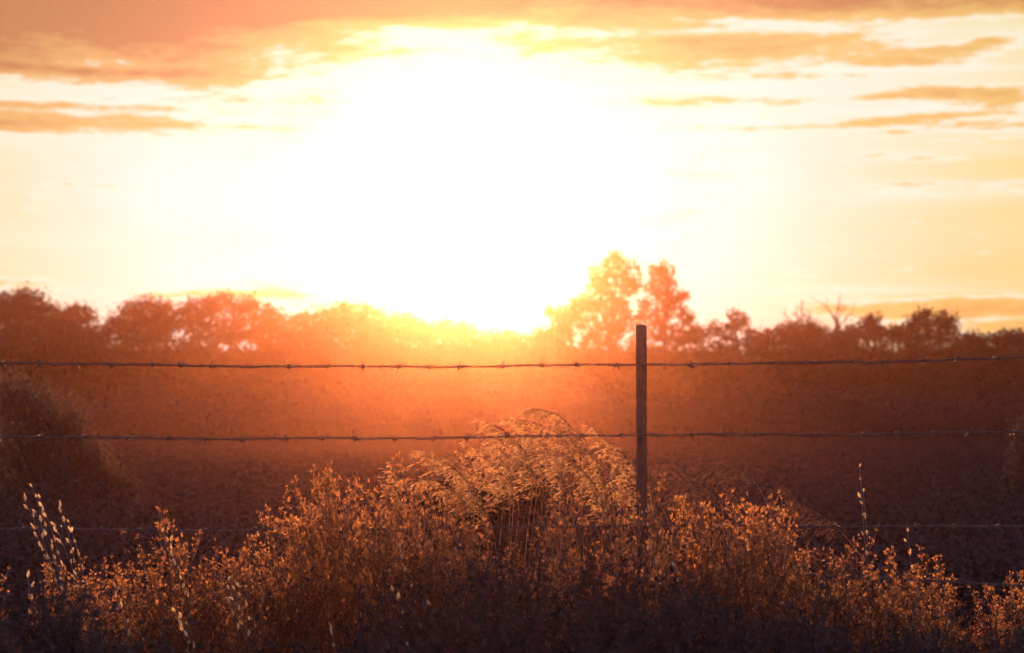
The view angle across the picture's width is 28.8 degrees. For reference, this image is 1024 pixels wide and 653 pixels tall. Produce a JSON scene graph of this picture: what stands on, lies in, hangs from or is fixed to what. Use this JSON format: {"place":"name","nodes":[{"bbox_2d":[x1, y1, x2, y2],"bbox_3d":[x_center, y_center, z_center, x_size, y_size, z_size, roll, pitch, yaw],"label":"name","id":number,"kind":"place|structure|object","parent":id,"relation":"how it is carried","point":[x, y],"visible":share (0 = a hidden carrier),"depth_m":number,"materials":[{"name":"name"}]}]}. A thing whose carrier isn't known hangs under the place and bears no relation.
{"place":"outdoors","nodes":[
{"label":"outdoors","id":0,"kind":"place"},
{"bbox_2d":[5,441,1004,652],"bbox_3d":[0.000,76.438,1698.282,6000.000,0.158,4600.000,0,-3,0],"label":"ground","id":1,"kind":"structure","parent":0,"point":[649,643],"depth_m":8.95,"materials":[{"name":"brown soil"}]},
{"bbox_2d":[0,280,96,411],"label":"broadleaf tree","id":2,"kind":"object","parent":1,"relation":"on","point":[24,338],"visible":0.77,"depth_m":65.59,"materials":[{"name":"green plant"}]},
{"bbox_2d":[0,359,158,543],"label":"drooping shrub","id":3,"kind":"object","parent":1,"relation":"on","point":[53,459],"visible":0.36,"depth_m":14.90,"materials":[{"name":"green plant"}]},
{"bbox_2d":[49,300,114,406],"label":"broadleaf tree","id":4,"kind":"object","parent":1,"relation":"on","point":[76,309],"visible":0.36,"depth_m":67.76,"materials":[{"name":"brown plant"}]},
{"bbox_2d":[84,562,129,651],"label":"seeding weed","id":5,"kind":"object","parent":1,"relation":"on","point":[116,597],"visible":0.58,"depth_m":5.85,"materials":[{"name":"brown plant"}]},
{"bbox_2d":[97,568,149,649],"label":"seeding weed","id":6,"kind":"object","parent":1,"relation":"on","point":[125,603],"visible":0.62,"depth_m":6.00,"materials":[{"name":"brown plant"}]},
{"bbox_2d":[91,293,193,408],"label":"broadleaf tree","id":7,"kind":"object","parent":1,"relation":"on","point":[156,332],"visible":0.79,"depth_m":66.67,"materials":[{"name":"brown plant"}]},
{"bbox_2d":[149,506,200,652],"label":"seeding weed","id":8,"kind":"object","parent":1,"relation":"on","point":[175,578],"visible":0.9,"depth_m":6.08,"materials":[{"name":"brown plant"}]},
{"bbox_2d":[165,508,213,647],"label":"seeding weed","id":9,"kind":"object","parent":1,"relation":"on","point":[205,568],"visible":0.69,"depth_m":6.35,"materials":[{"name":"brown plant"}]},
{"bbox_2d":[157,288,304,413],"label":"broadleaf tree","id":10,"kind":"object","parent":1,"relation":"on","point":[267,347],"visible":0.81,"depth_m":66.71,"materials":[{"name":"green plant"}]},
{"bbox_2d":[205,547,258,652],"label":"seeding weed","id":11,"kind":"object","parent":1,"relation":"on","point":[234,566],"visible":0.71,"depth_m":6.25,"materials":[{"name":"brown plant"}]},
{"bbox_2d":[218,555,272,652],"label":"seeding weed","id":12,"kind":"object","parent":1,"relation":"on","point":[248,592],"visible":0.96,"depth_m":5.93,"materials":[{"name":"brown plant"}]},
{"bbox_2d":[240,550,295,652],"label":"seeding weed","id":13,"kind":"object","parent":1,"relation":"on","point":[244,561],"visible":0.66,"depth_m":6.26,"materials":[{"name":"brown plant"}]},
{"bbox_2d":[250,485,297,650],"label":"seeding weed","id":14,"kind":"object","parent":1,"relation":"on","point":[278,531],"visible":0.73,"depth_m":6.34,"materials":[{"name":"brown plant"}]},
{"bbox_2d":[272,497,324,648],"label":"seeding weed","id":15,"kind":"object","parent":1,"relation":"on","point":[298,548],"visible":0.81,"depth_m":6.18,"materials":[{"name":"brown plant"}]},
{"bbox_2d":[272,474,339,648],"bbox_3d":[-0.648,0.892,6.252,0.208,0.852,0.173,0,-3,5],"label":"seeding weed","id":16,"kind":"object","parent":1,"relation":"on","point":[297,500],"visible":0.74,"depth_m":6.25,"materials":[{"name":"brown plant"}]},
{"bbox_2d":[280,506,350,645],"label":"seeding weed","id":17,"kind":"object","parent":1,"relation":"on","point":[291,532],"visible":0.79,"depth_m":6.19,"materials":[{"name":"brown plant"}]},
{"bbox_2d":[286,486,353,645],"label":"seeding weed","id":18,"kind":"object","parent":1,"relation":"on","point":[307,541],"visible":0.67,"depth_m":6.25,"materials":[{"name":"brown plant"}]},
{"bbox_2d":[296,506,347,651],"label":"seeding weed","id":19,"kind":"object","parent":1,"relation":"on","point":[311,552],"visible":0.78,"depth_m":6.18,"materials":[{"name":"brown plant"}]},
{"bbox_2d":[298,464,357,646],"bbox_3d":[-0.601,0.882,6.383,0.212,0.884,0.176,0,-3,5],"label":"seeding weed","id":20,"kind":"object","parent":1,"relation":"on","point":[355,485],"visible":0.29,"depth_m":6.42,"materials":[{"name":"brown plant"}]},
{"bbox_2d":[312,472,354,652],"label":"seeding weed","id":21,"kind":"object","parent":1,"relation":"on","point":[346,515],"visible":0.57,"depth_m":6.27,"materials":[{"name":"brown plant"}]},
{"bbox_2d":[273,297,401,408],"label":"broadleaf tree","id":22,"kind":"object","parent":1,"relation":"on","point":[319,342],"visible":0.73,"depth_m":68.54,"materials":[{"name":"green plant"}]},
{"bbox_2d":[304,473,374,644],"bbox_3d":[-0.554,0.885,6.235,0.218,0.866,0.171,2,-3,-38],"label":"seeding weed","id":23,"kind":"object","parent":1,"relation":"on","point":[315,488],"visible":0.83,"depth_m":6.21,"materials":[{"name":"brown plant"}]},
{"bbox_2d":[315,461,383,622],"bbox_3d":[-0.538,0.869,6.290,0.176,0.903,0.224,-2,-3,41],"label":"seeding weed","id":24,"kind":"object","parent":1,"relation":"on","point":[337,525],"visible":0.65,"depth_m":6.27,"materials":[{"name":"brown plant"}]},
{"bbox_2d":[328,474,379,650],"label":"seeding weed","id":25,"kind":"object","parent":1,"relation":"on","point":[334,487],"visible":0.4,"depth_m":6.45,"materials":[{"name":"brown plant"}]},
{"bbox_2d":[341,503,405,644],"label":"seeding weed","id":26,"kind":"object","parent":1,"relation":"on","point":[370,528],"visible":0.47,"depth_m":6.14,"materials":[{"name":"brown plant"}]},
{"bbox_2d":[356,489,402,621],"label":"seeding weed","id":27,"kind":"object","parent":1,"relation":"on","point":[393,526],"visible":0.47,"depth_m":6.33,"materials":[{"name":"brown plant"}]},
{"bbox_2d":[356,466,404,619],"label":"seeding weed","id":28,"kind":"object","parent":1,"relation":"on","point":[389,511],"visible":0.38,"depth_m":6.54,"materials":[{"name":"brown plant"}]},
{"bbox_2d":[353,451,409,588],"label":"seeding weed","id":29,"kind":"object","parent":1,"relation":"on","point":[388,489],"visible":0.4,"depth_m":6.69,"materials":[{"name":"brown plant"}]},
{"bbox_2d":[341,502,423,643],"bbox_3d":[-0.387,0.910,5.910,0.247,0.786,0.188,0,-3,7],"label":"seeding weed","id":30,"kind":"object","parent":1,"relation":"on","point":[403,543],"visible":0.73,"depth_m":5.93,"materials":[{"name":"brown plant"}]},
{"bbox_2d":[376,484,432,643],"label":"seeding weed","id":31,"kind":"object","parent":1,"relation":"on","point":[417,500],"visible":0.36,"depth_m":6.48,"materials":[{"name":"brown plant"}]},
{"bbox_2d":[367,306,444,409],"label":"broadleaf tree","id":32,"kind":"object","parent":1,"relation":"on","point":[410,331],"visible":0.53,"depth_m":69.64,"materials":[{"name":"yellow plant"}]},
{"bbox_2d":[381,464,453,626],"bbox_3d":[-0.287,0.871,6.196,0.213,0.890,0.177,2,-3,-37],"label":"seeding weed","id":33,"kind":"object","parent":1,"relation":"on","point":[428,511],"visible":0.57,"depth_m":6.22,"materials":[{"name":"brown plant"}]},
{"bbox_2d":[390,495,445,630],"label":"seeding weed","id":34,"kind":"object","parent":1,"relation":"on","point":[428,543],"visible":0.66,"depth_m":6.17,"materials":[{"name":"brown plant"}]},
{"bbox_2d":[400,485,463,604],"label":"seeding weed","id":35,"kind":"object","parent":1,"relation":"on","point":[448,506],"visible":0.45,"depth_m":6.54,"materials":[{"name":"brown plant"}]},
{"bbox_2d":[395,478,470,584],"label":"plume grass","id":36,"kind":"object","parent":1,"relation":"on","point":[425,482],"depth_m":7.02,"materials":[{"name":"plant"}]},
{"bbox_2d":[403,474,476,645],"bbox_3d":[-0.273,0.979,7.836,0.325,0.802,0.297,0,-3,0],"label":"weed","id":37,"kind":"object","parent":1,"relation":"on","point":[423,505],"visible":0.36,"depth_m":7.86,"materials":[{"name":"brown plant"}]},
{"bbox_2d":[404,361,503,447],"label":"young tree","id":38,"kind":"object","parent":1,"relation":"on","point":[462,401],"visible":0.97,"depth_m":41.91,"materials":[{"name":"green plant"}]},
{"bbox_2d":[412,310,496,405],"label":"broadleaf tree","id":39,"kind":"object","parent":1,"relation":"on","point":[451,347],"visible":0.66,"depth_m":68.71,"materials":[{"name":"yellow plant"}]},
{"bbox_2d":[437,491,496,619],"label":"seeding weed","id":40,"kind":"object","parent":1,"relation":"on","point":[486,529],"visible":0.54,"depth_m":6.24,"materials":[{"name":"brown plant"}]},
{"bbox_2d":[434,503,501,618],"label":"seeding weed","id":41,"kind":"object","parent":1,"relation":"on","point":[455,534],"visible":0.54,"depth_m":6.13,"materials":[{"name":"brown plant"}]},
{"bbox_2d":[404,450,549,572],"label":"plume grass","id":42,"kind":"object","parent":1,"relation":"on","point":[440,460],"depth_m":7.03,"materials":[{"name":"plant"}]},
{"bbox_2d":[458,441,509,561],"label":"plume grass","id":43,"kind":"object","parent":1,"relation":"on","point":[482,459],"depth_m":7.21,"materials":[{"name":"plant"}]},
{"bbox_2d":[474,424,513,575],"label":"plume grass","id":44,"kind":"object","parent":1,"relation":"on","point":[498,454],"depth_m":6.91,"materials":[{"name":"plant"}]},
{"bbox_2d":[473,418,533,596],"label":"plume grass","id":45,"kind":"object","parent":1,"relation":"on","point":[501,430],"depth_m":7.12,"materials":[{"name":"plant"}]},
{"bbox_2d":[466,317,545,409],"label":"broadleaf tree","id":46,"kind":"object","parent":1,"relation":"on","point":[501,345],"visible":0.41,"depth_m":69.63,"materials":[{"name":"yellow plant"}]},
{"bbox_2d":[455,472,557,649],"bbox_3d":[-0.015,0.977,7.859,0.437,0.811,0.419,0,-3,0],"label":"dark shrub","id":47,"kind":"object","parent":1,"relation":"on","point":[494,519],"visible":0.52,"depth_m":7.85,"materials":[{"name":"brown plant"}]},
{"bbox_2d":[0,362,1023,650],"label":"field","id":48,"kind":"structure","parent":1,"relation":"on","point":[232,490],"depth_m":18.16,"materials":[{"name":"brown plant"}]},
{"bbox_2d":[0,535,1023,652],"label":"undergrowth","id":49,"kind":"object","parent":1,"relation":"on","point":[673,635],"visible":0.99,"depth_m":4.65,"materials":[{"name":"brown plant"}]},
{"bbox_2d":[0,324,1023,618],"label":"barbed wire fence","id":50,"kind":"object","parent":1,"relation":"on","point":[640,364],"visible":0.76,"depth_m":6.48,"materials":[{"name":"brown metal"}]},
{"bbox_2d":[1,516,1023,652],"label":"brush","id":51,"kind":"object","parent":1,"relation":"on","point":[277,637],"visible":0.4,"depth_m":6.14,"materials":[{"name":"brown plant"}]},
{"bbox_2d":[3,344,1023,437],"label":"woods","id":52,"kind":"object","parent":1,"relation":"on","point":[744,383],"visible":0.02,"depth_m":72.74,"materials":[{"name":"green plant"}]},
{"bbox_2d":[493,434,548,573],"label":"plume grass","id":53,"kind":"object","parent":1,"relation":"on","point":[531,557],"depth_m":7.19,"materials":[{"name":"plant"}]},
{"bbox_2d":[477,447,599,564],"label":"plume grass","id":54,"kind":"object","parent":1,"relation":"on","point":[510,457],"depth_m":7.17,"materials":[{"name":"plant"}]},
{"bbox_2d":[513,321,574,401],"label":"tree","id":55,"kind":"object","parent":1,"relation":"on","point":[536,351],"visible":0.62,"depth_m":65.75,"materials":[{"name":"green plant"}]},
{"bbox_2d":[535,494,580,638],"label":"seeding weed","id":56,"kind":"object","parent":1,"relation":"on","point":[548,534],"visible":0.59,"depth_m":6.19,"materials":[{"name":"brown plant"}]},
{"bbox_2d":[548,490,591,614],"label":"seeding weed","id":57,"kind":"object","parent":1,"relation":"on","point":[587,523],"visible":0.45,"depth_m":6.61,"materials":[{"name":"brown plant"}]},
{"bbox_2d":[541,246,658,411],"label":"poplar tree","id":58,"kind":"object","parent":1,"relation":"on","point":[576,310],"visible":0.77,"depth_m":59.84,"materials":[{"name":"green plant"}]},
{"bbox_2d":[591,475,636,596],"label":"seeding weed","id":59,"kind":"object","parent":1,"relation":"on","point":[607,509],"visible":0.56,"depth_m":6.71,"materials":[{"name":"brown plant"}]},
{"bbox_2d":[611,472,666,614],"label":"seeding weed","id":60,"kind":"object","parent":1,"relation":"on","point":[636,517],"visible":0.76,"depth_m":6.21,"materials":[{"name":"brown plant"}]},
{"bbox_2d":[639,496,692,632],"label":"seeding weed","id":61,"kind":"object","parent":1,"relation":"on","point":[675,522],"visible":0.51,"depth_m":6.23,"materials":[{"name":"brown plant"}]},
{"bbox_2d":[629,258,709,421],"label":"poplar tree","id":62,"kind":"object","parent":1,"relation":"on","point":[669,300],"visible":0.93,"depth_m":58.92,"materials":[{"name":"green plant"}]},
{"bbox_2d":[640,502,700,643],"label":"seeding weed","id":63,"kind":"object","parent":1,"relation":"on","point":[652,546],"visible":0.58,"depth_m":5.83,"materials":[{"name":"brown plant"}]},
{"bbox_2d":[645,501,695,645],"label":"seeding weed","id":64,"kind":"object","parent":1,"relation":"on","point":[683,533],"visible":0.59,"depth_m":6.11,"materials":[{"name":"brown plant"}]},
{"bbox_2d":[657,495,710,619],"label":"seeding weed","id":65,"kind":"object","parent":1,"relation":"on","point":[680,509],"visible":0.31,"depth_m":6.66,"materials":[{"name":"brown plant"}]},
{"bbox_2d":[655,489,732,604],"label":"seeding weed","id":66,"kind":"object","parent":1,"relation":"on","point":[702,552],"visible":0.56,"depth_m":6.24,"materials":[{"name":"brown plant"}]},
{"bbox_2d":[682,505,736,642],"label":"seeding weed","id":67,"kind":"object","parent":1,"relation":"on","point":[710,541],"visible":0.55,"depth_m":6.16,"materials":[{"name":"brown plant"}]},
{"bbox_2d":[681,501,738,620],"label":"seeding weed","id":68,"kind":"object","parent":1,"relation":"on","point":[709,523],"visible":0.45,"depth_m":6.29,"materials":[{"name":"brown plant"}]},
{"bbox_2d":[677,305,769,420],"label":"sapling","id":69,"kind":"object","parent":1,"relation":"on","point":[736,323],"visible":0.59,"depth_m":60.87,"materials":[{"name":"green plant"}]},
{"bbox_2d":[702,504,768,632],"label":"seeding weed","id":70,"kind":"object","parent":1,"relation":"on","point":[720,576],"visible":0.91,"depth_m":5.95,"materials":[{"name":"brown plant"}]},
{"bbox_2d":[715,497,773,622],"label":"seeding weed","id":71,"kind":"object","parent":1,"relation":"on","point":[743,536],"visible":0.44,"depth_m":6.29,"materials":[{"name":"brown plant"}]},
{"bbox_2d":[711,491,779,616],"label":"seeding weed","id":72,"kind":"object","parent":1,"relation":"on","point":[773,507],"visible":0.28,"depth_m":6.47,"materials":[{"name":"brown plant"}]},
{"bbox_2d":[729,497,794,629],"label":"seeding weed","id":73,"kind":"object","parent":1,"relation":"on","point":[769,560],"visible":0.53,"depth_m":6.15,"materials":[{"name":"brown plant"}]},
{"bbox_2d":[741,503,792,632],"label":"seeding weed","id":74,"kind":"object","parent":1,"relation":"on","point":[781,531],"visible":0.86,"depth_m":6.04,"materials":[{"name":"brown plant"}]},
{"bbox_2d":[738,505,797,637],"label":"seeding weed","id":75,"kind":"object","parent":1,"relation":"on","point":[765,536],"visible":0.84,"depth_m":6.08,"materials":[{"name":"brown plant"}]},
{"bbox_2d":[739,312,842,434],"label":"broadleaf tree","id":76,"kind":"object","parent":1,"relation":"on","point":[794,337],"visible":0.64,"depth_m":63.62,"materials":[{"name":"brown plant"}]},
{"bbox_2d":[780,518,824,638],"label":"seeding weed","id":77,"kind":"object","parent":1,"relation":"on","point":[794,575],"visible":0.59,"depth_m":6.19,"materials":[{"name":"brown plant"}]},
{"bbox_2d":[794,547,847,647],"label":"seeding weed","id":78,"kind":"object","parent":1,"relation":"on","point":[819,576],"visible":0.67,"depth_m":5.90,"materials":[{"name":"brown plant"}]},
{"bbox_2d":[825,534,866,635],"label":"seeding weed","id":79,"kind":"object","parent":1,"relation":"on","point":[846,562],"visible":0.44,"depth_m":6.70,"materials":[{"name":"brown plant"}]},
{"bbox_2d":[838,529,876,647],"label":"seeding weed","id":80,"kind":"object","parent":1,"relation":"on","point":[861,565],"visible":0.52,"depth_m":6.72,"materials":[{"name":"brown plant"}]},
{"bbox_2d":[809,310,914,407],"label":"broadleaf tree","id":81,"kind":"object","parent":1,"relation":"on","point":[840,341],"visible":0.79,"depth_m":62.78,"materials":[{"name":"brown plant"}]},
{"bbox_2d":[851,546,898,652],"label":"seeding weed","id":82,"kind":"object","parent":1,"relation":"on","point":[885,606],"visible":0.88,"depth_m":5.84,"materials":[{"name":"brown plant"}]},
{"bbox_2d":[861,561,929,646],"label":"seeding weed","id":83,"kind":"object","parent":1,"relation":"on","point":[895,593],"visible":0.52,"depth_m":6.12,"materials":[{"name":"brown plant"}]},
{"bbox_2d":[890,572,950,650],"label":"seeding weed","id":84,"kind":"object","parent":1,"relation":"on","point":[921,604],"visible":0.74,"depth_m":5.93,"materials":[{"name":"brown plant"}]},
{"bbox_2d":[909,545,956,626],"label":"seeding weed","id":85,"kind":"object","parent":1,"relation":"on","point":[936,564],"visible":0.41,"depth_m":6.78,"materials":[{"name":"brown plant"}]},
{"bbox_2d":[885,304,982,416],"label":"broadleaf tree","id":86,"kind":"object","parent":1,"relation":"on","point":[917,341],"visible":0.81,"depth_m":62.81,"materials":[{"name":"brown plant"}]},
{"bbox_2d":[913,582,963,650],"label":"seeding weed","id":87,"kind":"object","parent":1,"relation":"on","point":[935,606],"visible":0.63,"depth_m":6.23,"materials":[{"name":"brown plant"}]},
{"bbox_2d":[943,327,1005,411],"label":"broadleaf tree","id":88,"kind":"object","parent":1,"relation":"on","point":[975,343],"visible":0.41,"depth_m":64.67,"materials":[{"name":"brown plant"}]},
{"bbox_2d":[967,585,1009,645],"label":"seeding weed","id":89,"kind":"object","parent":1,"relation":"on","point":[985,591],"visible":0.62,"depth_m":6.58,"materials":[{"name":"brown plant"}]},
{"bbox_2d":[973,327,1023,409],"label":"broadleaf tree","id":90,"kind":"object","parent":1,"relation":"on","point":[1009,342],"visible":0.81,"depth_m":63.81,"materials":[{"name":"brown plant"}]},
{"bbox_2d":[997,405,1023,533],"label":"drooping shrub","id":91,"kind":"object","parent":1,"relation":"on","point":[1019,466],"visible":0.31,"depth_m":14.97,"materials":[{"name":"brown plant"}]},
{"bbox_2d":[458,434,560,554],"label":"plume grass","id":92,"kind":"object","parent":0,"point":[525,438],"depth_m":7.47,"materials":[{"name":"plant"}]},
{"bbox_2d":[0,0,1023,353],"label":"sky","id":93,"kind":"structure","parent":0,"point":[470,159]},
{"bbox_2d":[500,452,580,566],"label":"plume grass","id":94,"kind":"object","parent":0,"point":[578,532],"depth_m":7.33,"materials":[{"name":"plant"}]},
{"bbox_2d":[518,408,604,594],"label":"plume grass","id":95,"kind":"object","parent":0,"point":[526,412],"depth_m":7.31,"materials":[{"name":"plant"}]},
{"bbox_2d":[496,418,636,597],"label":"plume grass","id":96,"kind":"object","parent":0,"point":[526,426],"depth_m":7.29,"materials":[{"name":"plant"}]},
{"bbox_2d":[544,426,609,598],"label":"plume grass","id":97,"kind":"object","parent":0,"point":[560,439],"depth_m":7.13,"materials":[{"name":"plant"}]},
{"bbox_2d":[567,446,615,595],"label":"plume grass","id":98,"kind":"object","parent":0,"point":[591,454],"depth_m":7.09,"materials":[{"name":"plant"}]},
{"bbox_2d":[513,429,694,580],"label":"plume grass","id":99,"kind":"object","parent":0,"point":[581,444],"depth_m":7.12,"materials":[{"name":"plant"}]},
{"bbox_2d":[524,445,692,644],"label":"plume grass","id":100,"kind":"object","parent":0,"point":[542,449],"depth_m":6.96,"materials":[{"name":"plant"}]},
{"bbox_2d":[597,437,660,584],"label":"plume grass","id":101,"kind":"object","parent":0,"point":[616,451],"depth_m":7.16,"materials":[{"name":"plant"}]},
{"bbox_2d":[581,423,693,554],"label":"plume grass","id":102,"kind":"object","parent":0,"point":[593,431],"depth_m":7.31,"materials":[{"name":"plant"}]},
{"bbox_2d":[647,469,829,616],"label":"plume grass","id":103,"kind":"object","parent":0,"point":[667,482],"depth_m":7.91,"materials":[{"name":"plant"}]},
{"bbox_2d":[688,462,840,635],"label":"plume grass","id":104,"kind":"object","parent":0,"point":[695,467],"depth_m":7.82,"materials":[{"name":"plant"}]},
{"bbox_2d":[656,464,876,618],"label":"plume grass","id":105,"kind":"object","parent":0,"point":[670,470],"depth_m":8.00,"materials":[{"name":"plant"}]},
{"bbox_2d":[784,500,956,632],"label":"plume grass","id":106,"kind":"object","parent":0,"point":[788,508],"depth_m":7.81,"materials":[{"name":"plant"}]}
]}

